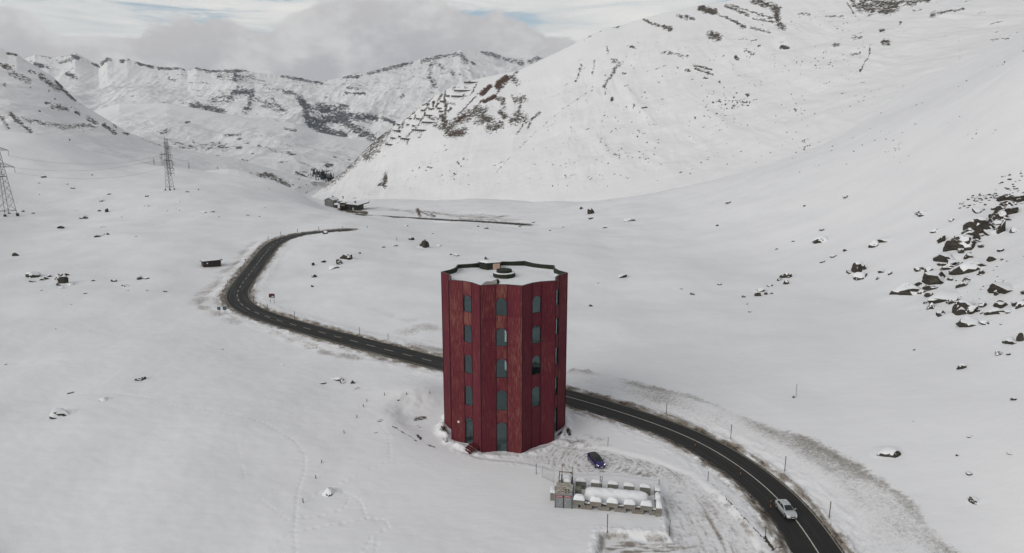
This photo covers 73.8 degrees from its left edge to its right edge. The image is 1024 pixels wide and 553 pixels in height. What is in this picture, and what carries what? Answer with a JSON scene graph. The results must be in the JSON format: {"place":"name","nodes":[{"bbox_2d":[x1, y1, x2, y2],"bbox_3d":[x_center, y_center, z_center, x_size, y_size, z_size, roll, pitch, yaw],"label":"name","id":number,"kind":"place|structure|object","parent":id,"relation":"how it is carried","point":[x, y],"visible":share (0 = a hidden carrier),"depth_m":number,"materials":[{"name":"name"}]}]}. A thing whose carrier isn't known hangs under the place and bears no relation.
{"place":"outdoors","nodes":[
{"label":"outdoors","id":0,"kind":"place"},
{"bbox_2d":[0,48,327,194],"bbox_3d":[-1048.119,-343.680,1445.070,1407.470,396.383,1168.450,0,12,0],"label":"mountain","id":1,"kind":"structure","parent":0,"point":[34,99],"depth_m":1220.66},
{"bbox_2d":[93,103,371,196],"bbox_3d":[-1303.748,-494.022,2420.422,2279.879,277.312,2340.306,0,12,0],"label":"hill","id":2,"kind":"structure","parent":0,"point":[295,149],"depth_m":2358.95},
{"bbox_2d":[308,168,333,181],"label":"wood","id":3,"kind":"object","parent":2,"relation":"on","point":[323,175],"visible":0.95,"depth_m":1720.47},
{"bbox_2d":[206,169,314,198],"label":"hill","id":4,"kind":"structure","parent":0,"point":[233,172],"depth_m":1006.37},
{"bbox_2d":[23,49,543,141],"bbox_3d":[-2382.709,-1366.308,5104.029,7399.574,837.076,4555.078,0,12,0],"label":"mountain","id":5,"kind":"structure","parent":0,"point":[372,106],"depth_m":4655.98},
{"bbox_2d":[0,0,729,80],"label":"sky","id":6,"kind":"structure","parent":0,"point":[316,40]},
{"bbox_2d":[357,214,526,224],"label":"road","id":7,"kind":"structure","parent":0,"point":[456,220],"depth_m":476.50,"materials":[{"name":"snow"}]},
{"bbox_2d":[0,33,1023,552],"bbox_3d":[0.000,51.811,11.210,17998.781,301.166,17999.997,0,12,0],"label":"ground","id":8,"kind":"structure","parent":0,"point":[250,435],"depth_m":153.69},
{"bbox_2d":[0,147,18,216],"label":"lattice pylon","id":9,"kind":"object","parent":8,"relation":"on","point":[4,210],"visible":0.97,"depth_m":387.48,"materials":[{"name":"metal"}]},
{"bbox_2d":[22,271,47,278],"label":"boulder","id":10,"kind":"object","parent":8,"relation":"on","point":[33,274],"visible":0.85,"depth_m":239.24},
{"bbox_2d":[44,408,79,419],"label":"boulder","id":11,"kind":"object","parent":8,"relation":"on","point":[56,413],"visible":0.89,"depth_m":125.11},
{"bbox_2d":[58,275,70,284],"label":"boulder","id":12,"kind":"object","parent":8,"relation":"on","point":[63,280],"visible":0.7,"depth_m":229.88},
{"bbox_2d":[97,397,112,400],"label":"boulder","id":13,"kind":"object","parent":8,"relation":"on","point":[106,399],"visible":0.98,"depth_m":131.80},
{"bbox_2d":[134,376,150,380],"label":"boulder","id":14,"kind":"object","parent":8,"relation":"on","point":[143,378],"visible":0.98,"depth_m":142.91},
{"bbox_2d":[160,137,174,190],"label":"lattice pylon","id":15,"kind":"object","parent":8,"relation":"on","point":[167,167],"visible":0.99,"depth_m":463.16,"materials":[{"name":"metal"}]},
{"bbox_2d":[164,139,174,175],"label":"lattice pylon","id":16,"kind":"object","parent":8,"relation":"on","point":[167,145],"visible":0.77,"depth_m":551.42,"materials":[{"name":"metal"}]},
{"bbox_2d":[200,258,221,266],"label":"timber hut","id":17,"kind":"object","parent":8,"relation":"on","point":[216,262],"visible":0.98,"depth_m":263.99,"materials":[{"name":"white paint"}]},
{"bbox_2d":[318,487,342,497],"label":"boulder","id":18,"kind":"object","parent":8,"relation":"on","point":[328,492],"visible":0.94,"depth_m":104.97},
{"bbox_2d":[325,196,338,207],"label":"stone house","id":19,"kind":"structure","parent":8,"relation":"on","point":[330,202],"depth_m":640.14,"materials":[{"name":"white paint"}]},
{"bbox_2d":[328,265,340,269],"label":"boulder","id":20,"kind":"object","parent":8,"relation":"on","point":[333,267],"visible":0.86,"depth_m":259.74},
{"bbox_2d":[331,377,345,380],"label":"boulder","id":21,"kind":"object","parent":8,"relation":"on","point":[337,378],"visible":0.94,"depth_m":147.14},
{"bbox_2d":[338,253,357,260],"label":"boulder","id":22,"kind":"object","parent":8,"relation":"on","point":[347,257],"visible":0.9,"depth_m":273.03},
{"bbox_2d":[338,200,368,209],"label":"restaurant","id":23,"kind":"structure","parent":8,"relation":"on","point":[355,205],"depth_m":618.72,"materials":[{"name":"white paint"}]},
{"bbox_2d":[416,239,432,248],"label":"boulder","id":24,"kind":"object","parent":8,"relation":"on","point":[424,243],"visible":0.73,"depth_m":309.99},
{"bbox_2d":[441,259,567,453],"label":"theatre tower","id":25,"kind":"structure","parent":8,"relation":"on","point":[523,304],"depth_m":116.77,"materials":[{"name":"red wood"}]},
{"bbox_2d":[550,485,555,500],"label":"concrete block","id":26,"kind":"structure","parent":8,"relation":"on","point":[552,492],"depth_m":102.02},
{"bbox_2d":[554,482,573,508],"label":"container","id":27,"kind":"object","parent":8,"relation":"on","point":[564,494],"visible":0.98,"depth_m":100.01,"materials":[{"name":"metal"}]},
{"bbox_2d":[555,495,562,507],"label":"door","id":28,"kind":"structure","parent":27,"relation":"in","point":[558,498],"depth_m":99.98,"materials":[{"name":"grey metal"}]},
{"bbox_2d":[563,495,571,508],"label":"door","id":29,"kind":"structure","parent":27,"relation":"in","point":[568,499],"depth_m":99.78,"materials":[{"name":"grey metal"}]},
{"bbox_2d":[558,471,571,482],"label":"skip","id":30,"kind":"object","parent":8,"relation":"on","point":[565,475],"visible":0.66,"depth_m":105.68,"materials":[{"name":"grey metal"}]},
{"bbox_2d":[562,477,570,482],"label":"concrete block","id":31,"kind":"structure","parent":8,"relation":"on","point":[566,480],"depth_m":103.26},
{"bbox_2d":[575,486,581,493],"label":"concrete block","id":32,"kind":"structure","parent":8,"relation":"on","point":[578,489],"depth_m":101.76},
{"bbox_2d":[580,503,591,509],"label":"concrete block","id":33,"kind":"structure","parent":8,"relation":"on","point":[586,506],"depth_m":99.56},
{"bbox_2d":[590,495,601,506],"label":"concrete block","id":34,"kind":"structure","parent":33,"relation":"on","point":[595,500],"depth_m":99.07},
{"bbox_2d":[587,451,605,468],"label":"car","id":35,"kind":"object","parent":8,"relation":"on","point":[594,458],"visible":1,"depth_m":112.66,"materials":[{"name":"paint"}]},
{"bbox_2d":[598,504,609,510],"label":"concrete block","id":36,"kind":"structure","parent":8,"relation":"on","point":[603,507],"depth_m":99.20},
{"bbox_2d":[607,497,618,507],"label":"concrete block","id":37,"kind":"structure","parent":36,"relation":"on","point":[612,502],"depth_m":98.74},
{"bbox_2d":[584,476,648,505],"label":"storage tank","id":38,"kind":"object","parent":8,"relation":"on","point":[622,495],"visible":0.85,"depth_m":100.36,"materials":[{"name":"metal"}]},
{"bbox_2d":[581,489,655,509],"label":"snow drift","id":39,"kind":"object","parent":8,"relation":"on","point":[651,497],"visible":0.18,"depth_m":100.48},
{"bbox_2d":[614,506,625,512],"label":"concrete block","id":40,"kind":"object","parent":8,"relation":"on","point":[621,509],"depth_m":98.71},
{"bbox_2d":[615,274,628,277],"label":"boulder","id":41,"kind":"object","parent":8,"relation":"on","point":[622,276],"visible":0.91,"depth_m":250.20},
{"bbox_2d":[623,482,634,489],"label":"concrete block","id":42,"kind":"object","parent":8,"relation":"on","point":[628,485],"depth_m":103.34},
{"bbox_2d":[622,218,637,221],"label":"boulder","id":43,"kind":"object","parent":8,"relation":"on","point":[628,220],"visible":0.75,"depth_m":389.97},
{"bbox_2d":[632,507,643,513],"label":"concrete block","id":44,"kind":"object","parent":8,"relation":"on","point":[637,510],"depth_m":98.36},
{"bbox_2d":[624,498,635,509],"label":"concrete block","id":45,"kind":"object","parent":44,"relation":"on","point":[629,503],"depth_m":98.31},
{"bbox_2d":[640,483,650,492],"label":"concrete block","id":46,"kind":"object","parent":8,"relation":"on","point":[644,487],"depth_m":102.97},
{"bbox_2d":[649,510,655,514],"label":"concrete block","id":47,"kind":"object","parent":8,"relation":"on","point":[652,512],"depth_m":98.03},
{"bbox_2d":[640,500,652,510],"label":"concrete block","id":48,"kind":"object","parent":47,"relation":"on","point":[646,505],"depth_m":98.01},
{"bbox_2d":[655,499,661,512],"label":"concrete block","id":49,"kind":"object","parent":47,"relation":"on","point":[658,505],"depth_m":97.39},
{"bbox_2d":[752,287,767,291],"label":"boulder","id":50,"kind":"object","parent":8,"relation":"on","point":[761,289],"visible":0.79,"depth_m":223.73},
{"bbox_2d":[779,272,795,278],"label":"boulder","id":51,"kind":"object","parent":8,"relation":"on","point":[785,275],"visible":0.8,"depth_m":237.75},
{"bbox_2d":[807,234,833,246],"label":"boulder","id":52,"kind":"object","parent":8,"relation":"on","point":[819,240],"visible":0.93,"depth_m":272.56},
{"bbox_2d":[844,261,868,274],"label":"boulder","id":53,"kind":"object","parent":8,"relation":"on","point":[858,266],"visible":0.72,"depth_m":222.12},
{"bbox_2d":[847,270,875,280],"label":"boulder","id":54,"kind":"object","parent":8,"relation":"on","point":[857,276],"visible":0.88,"depth_m":216.40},
{"bbox_2d":[864,240,878,249],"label":"boulder","id":55,"kind":"object","parent":8,"relation":"on","point":[873,243],"visible":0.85,"depth_m":239.38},
{"bbox_2d":[873,268,888,275],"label":"boulder","id":56,"kind":"object","parent":8,"relation":"on","point":[880,271],"visible":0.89,"depth_m":213.76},
{"bbox_2d":[868,446,903,458],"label":"boulder","id":57,"kind":"object","parent":8,"relation":"on","point":[885,452],"visible":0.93,"depth_m":110.32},
{"bbox_2d":[875,233,899,247],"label":"boulder","id":58,"kind":"object","parent":8,"relation":"on","point":[882,241],"visible":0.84,"depth_m":237.99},
{"bbox_2d":[875,282,921,302],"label":"boulder","id":59,"kind":"object","parent":8,"relation":"on","point":[904,290],"visible":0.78,"depth_m":187.47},
{"bbox_2d":[911,266,926,273],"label":"boulder","id":60,"kind":"object","parent":8,"relation":"on","point":[918,269],"visible":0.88,"depth_m":198.65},
{"bbox_2d":[911,207,932,219],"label":"boulder","id":61,"kind":"object","parent":8,"relation":"on","point":[922,213],"visible":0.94,"depth_m":241.60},
{"bbox_2d":[917,289,928,294],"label":"boulder","id":62,"kind":"object","parent":8,"relation":"on","point":[921,292],"visible":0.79,"depth_m":183.64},
{"bbox_2d":[924,292,932,296],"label":"boulder","id":63,"kind":"object","parent":8,"relation":"on","point":[927,294],"visible":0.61,"depth_m":179.67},
{"bbox_2d":[921,302,938,310],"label":"boulder","id":64,"kind":"object","parent":8,"relation":"on","point":[931,305],"visible":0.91,"depth_m":171.08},
{"bbox_2d":[922,284,944,291],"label":"boulder","id":65,"kind":"object","parent":8,"relation":"on","point":[929,288],"visible":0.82,"depth_m":183.38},
{"bbox_2d":[926,226,942,235],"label":"boulder","id":66,"kind":"object","parent":8,"relation":"on","point":[935,230],"visible":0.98,"depth_m":220.12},
{"bbox_2d":[910,270,960,287],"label":"boulder","id":67,"kind":"object","parent":8,"relation":"on","point":[933,277],"visible":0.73,"depth_m":185.56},
{"bbox_2d":[927,310,948,317],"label":"boulder","id":68,"kind":"object","parent":8,"relation":"on","point":[939,313],"visible":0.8,"depth_m":163.65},
{"bbox_2d":[900,282,977,309],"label":"boulder","id":69,"kind":"object","parent":8,"relation":"on","point":[940,296],"visible":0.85,"depth_m":174.12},
{"bbox_2d":[931,235,948,245],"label":"boulder","id":70,"kind":"object","parent":8,"relation":"on","point":[942,239],"visible":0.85,"depth_m":209.49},
{"bbox_2d":[920,251,968,267],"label":"boulder","id":71,"kind":"object","parent":8,"relation":"on","point":[933,261],"visible":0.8,"depth_m":197.56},
{"bbox_2d":[941,264,954,269],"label":"boulder","id":72,"kind":"object","parent":8,"relation":"on","point":[948,266],"visible":0.59,"depth_m":191.06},
{"bbox_2d":[948,297,959,303],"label":"boulder","id":73,"kind":"object","parent":8,"relation":"on","point":[952,300],"visible":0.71,"depth_m":168.98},
{"bbox_2d":[947,260,960,264],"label":"boulder","id":74,"kind":"object","parent":8,"relation":"on","point":[953,262],"visible":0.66,"depth_m":192.03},
{"bbox_2d":[932,234,985,255],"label":"boulder","id":75,"kind":"object","parent":8,"relation":"on","point":[967,242],"visible":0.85,"depth_m":199.51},
{"bbox_2d":[953,363,968,369],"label":"boulder","id":76,"kind":"object","parent":8,"relation":"on","point":[961,366],"visible":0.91,"depth_m":133.23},
{"bbox_2d":[956,307,965,314],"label":"boulder","id":77,"kind":"object","parent":8,"relation":"on","point":[960,310],"visible":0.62,"depth_m":158.69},
{"bbox_2d":[953,281,969,288],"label":"boulder","id":78,"kind":"object","parent":8,"relation":"on","point":[962,284],"visible":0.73,"depth_m":176.49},
{"bbox_2d":[936,299,990,319],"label":"boulder","id":79,"kind":"object","parent":8,"relation":"on","point":[963,303],"visible":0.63,"depth_m":159.44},
{"bbox_2d":[957,276,975,283],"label":"boulder","id":80,"kind":"object","parent":8,"relation":"on","point":[968,279],"visible":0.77,"depth_m":179.09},
{"bbox_2d":[963,253,972,258],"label":"boulder","id":81,"kind":"object","parent":8,"relation":"on","point":[967,255],"visible":0.54,"depth_m":193.00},
{"bbox_2d":[946,312,991,331],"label":"boulder","id":82,"kind":"object","parent":8,"relation":"on","point":[965,322],"visible":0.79,"depth_m":151.58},
{"bbox_2d":[949,258,992,276],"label":"boulder","id":83,"kind":"object","parent":8,"relation":"on","point":[966,267],"visible":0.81,"depth_m":184.62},
{"bbox_2d":[967,305,977,313],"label":"boulder","id":84,"kind":"object","parent":8,"relation":"on","point":[971,309],"visible":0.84,"depth_m":157.10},
{"bbox_2d":[965,496,982,503],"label":"boulder","id":85,"kind":"object","parent":8,"relation":"on","point":[973,500],"visible":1,"depth_m":97.06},
{"bbox_2d":[964,230,988,239],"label":"boulder","id":86,"kind":"object","parent":8,"relation":"on","point":[975,234],"visible":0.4,"depth_m":202.41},
{"bbox_2d":[966,207,987,213],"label":"boulder","id":87,"kind":"object","parent":8,"relation":"on","point":[976,210],"visible":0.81,"depth_m":219.28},
{"bbox_2d":[949,216,1007,236],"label":"boulder","id":88,"kind":"object","parent":8,"relation":"on","point":[979,225],"visible":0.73,"depth_m":205.68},
{"bbox_2d":[978,301,986,307],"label":"boulder","id":89,"kind":"object","parent":8,"relation":"on","point":[982,304],"visible":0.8,"depth_m":157.81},
{"bbox_2d":[976,320,994,326],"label":"boulder","id":90,"kind":"object","parent":8,"relation":"on","point":[984,322],"visible":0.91,"depth_m":148.35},
{"bbox_2d":[983,229,990,235],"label":"boulder","id":91,"kind":"object","parent":8,"relation":"on","point":[986,232],"visible":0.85,"depth_m":203.63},
{"bbox_2d":[986,256,995,261],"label":"boulder","id":92,"kind":"object","parent":8,"relation":"on","point":[990,258],"visible":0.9,"depth_m":185.84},
{"bbox_2d":[988,213,999,220],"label":"boulder","id":93,"kind":"object","parent":8,"relation":"on","point":[993,216],"visible":0.56,"depth_m":212.04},
{"bbox_2d":[984,306,1009,316],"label":"boulder","id":94,"kind":"object","parent":8,"relation":"on","point":[993,311],"visible":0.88,"depth_m":151.03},
{"bbox_2d":[992,220,1001,224],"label":"boulder","id":95,"kind":"object","parent":8,"relation":"on","point":[997,222],"visible":0.52,"depth_m":208.23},
{"bbox_2d":[974,275,1023,299],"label":"boulder","id":96,"kind":"object","parent":8,"relation":"on","point":[1010,285],"visible":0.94,"depth_m":161.39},
{"bbox_2d":[993,205,1005,213],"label":"boulder","id":97,"kind":"object","parent":8,"relation":"on","point":[998,208],"visible":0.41,"depth_m":214.56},
{"bbox_2d":[991,220,1008,234],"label":"boulder","id":98,"kind":"object","parent":8,"relation":"on","point":[1001,229],"visible":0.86,"depth_m":201.91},
{"bbox_2d":[993,301,1007,308],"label":"boulder","id":99,"kind":"object","parent":8,"relation":"on","point":[999,304],"visible":0.65,"depth_m":152.24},
{"bbox_2d":[996,194,1006,201],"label":"boulder","id":100,"kind":"object","parent":8,"relation":"on","point":[1002,197],"visible":0.81,"depth_m":224.27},
{"bbox_2d":[997,211,1008,218],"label":"boulder","id":101,"kind":"object","parent":8,"relation":"on","point":[1002,213],"visible":0.48,"depth_m":211.34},
{"bbox_2d":[987,206,1023,216],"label":"boulder","id":102,"kind":"object","parent":8,"relation":"on","point":[1011,210],"visible":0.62,"depth_m":213.21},
{"bbox_2d":[992,200,1018,206],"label":"boulder","id":103,"kind":"object","parent":8,"relation":"on","point":[1006,202],"visible":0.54,"depth_m":219.24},
{"bbox_2d":[992,335,1019,347],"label":"boulder","id":104,"kind":"object","parent":8,"relation":"on","point":[1008,340],"visible":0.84,"depth_m":136.93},
{"bbox_2d":[1000,216,1015,221],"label":"boulder","id":105,"kind":"object","parent":8,"relation":"on","point":[1010,218],"visible":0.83,"depth_m":210.11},
{"bbox_2d":[1001,309,1014,313],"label":"boulder","id":106,"kind":"object","parent":8,"relation":"on","point":[1006,311],"visible":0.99,"depth_m":148.62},
{"bbox_2d":[1006,228,1021,233],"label":"boulder","id":107,"kind":"object","parent":8,"relation":"on","point":[1012,230],"visible":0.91,"depth_m":200.12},
{"bbox_2d":[1006,195,1023,201],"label":"boulder","id":108,"kind":"object","parent":8,"relation":"on","point":[1013,198],"visible":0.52,"depth_m":221.95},
{"bbox_2d":[1009,301,1023,309],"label":"boulder","id":109,"kind":"object","parent":8,"relation":"on","point":[1019,304],"visible":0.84,"depth_m":148.11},
{"bbox_2d":[1011,299,1023,306],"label":"boulder","id":110,"kind":"object","parent":8,"relation":"on","point":[1014,303],"visible":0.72,"depth_m":149.29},
{"bbox_2d":[1016,332,1023,341],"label":"boulder","id":111,"kind":"object","parent":8,"relation":"on","point":[1020,337],"visible":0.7,"depth_m":135.28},
{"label":"concrete block","id":112,"kind":"object","parent":8,"relation":"on","visible":0},
{"bbox_2d":[573,494,584,504],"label":"concrete block","id":113,"kind":"structure","parent":112,"relation":"on","point":[578,499],"depth_m":99.52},
{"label":"concrete block","id":114,"kind":"object","parent":8,"relation":"on","visible":0},
{"bbox_2d":[575,477,586,485],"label":"concrete block","id":115,"kind":"structure","parent":114,"relation":"on","point":[580,481],"depth_m":104.53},
{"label":"concrete block","id":116,"kind":"object","parent":8,"relation":"on","visible":0},
{"bbox_2d":[591,479,601,486],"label":"concrete block","id":117,"kind":"structure","parent":116,"relation":"on","point":[596,482],"depth_m":104.10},
{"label":"concrete block","id":118,"kind":"object","parent":8,"relation":"on","visible":0},
{"bbox_2d":[655,492,660,503],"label":"concrete block","id":119,"kind":"structure","parent":118,"relation":"on","point":[657,495],"depth_m":99.84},
{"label":"concrete block","id":120,"kind":"object","parent":8,"relation":"on","visible":0},
{"bbox_2d":[654,485,660,492],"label":"concrete block","id":121,"kind":"structure","parent":120,"relation":"on","point":[657,488],"depth_m":102.29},
{"bbox_2d":[225,229,844,552],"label":"road","id":122,"kind":"structure","parent":0,"point":[806,531],"depth_m":126.57,"materials":[{"name":"asphalt"}]},
{"bbox_2d":[775,499,796,518],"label":"car","id":123,"kind":"object","parent":122,"relation":"on","point":[785,508],"visible":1,"depth_m":98.93,"materials":[{"name":"silver metal"}]},
{"bbox_2d":[311,0,1023,201],"bbox_3d":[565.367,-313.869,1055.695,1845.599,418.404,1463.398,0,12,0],"label":"mountain","id":124,"kind":"structure","parent":0,"point":[680,98],"depth_m":890.10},
{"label":"concrete block","id":125,"kind":"object","parent":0,"visible":0},
{"bbox_2d":[607,480,618,488],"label":"concrete block","id":126,"kind":"object","parent":125,"relation":"on","point":[613,484],"depth_m":103.70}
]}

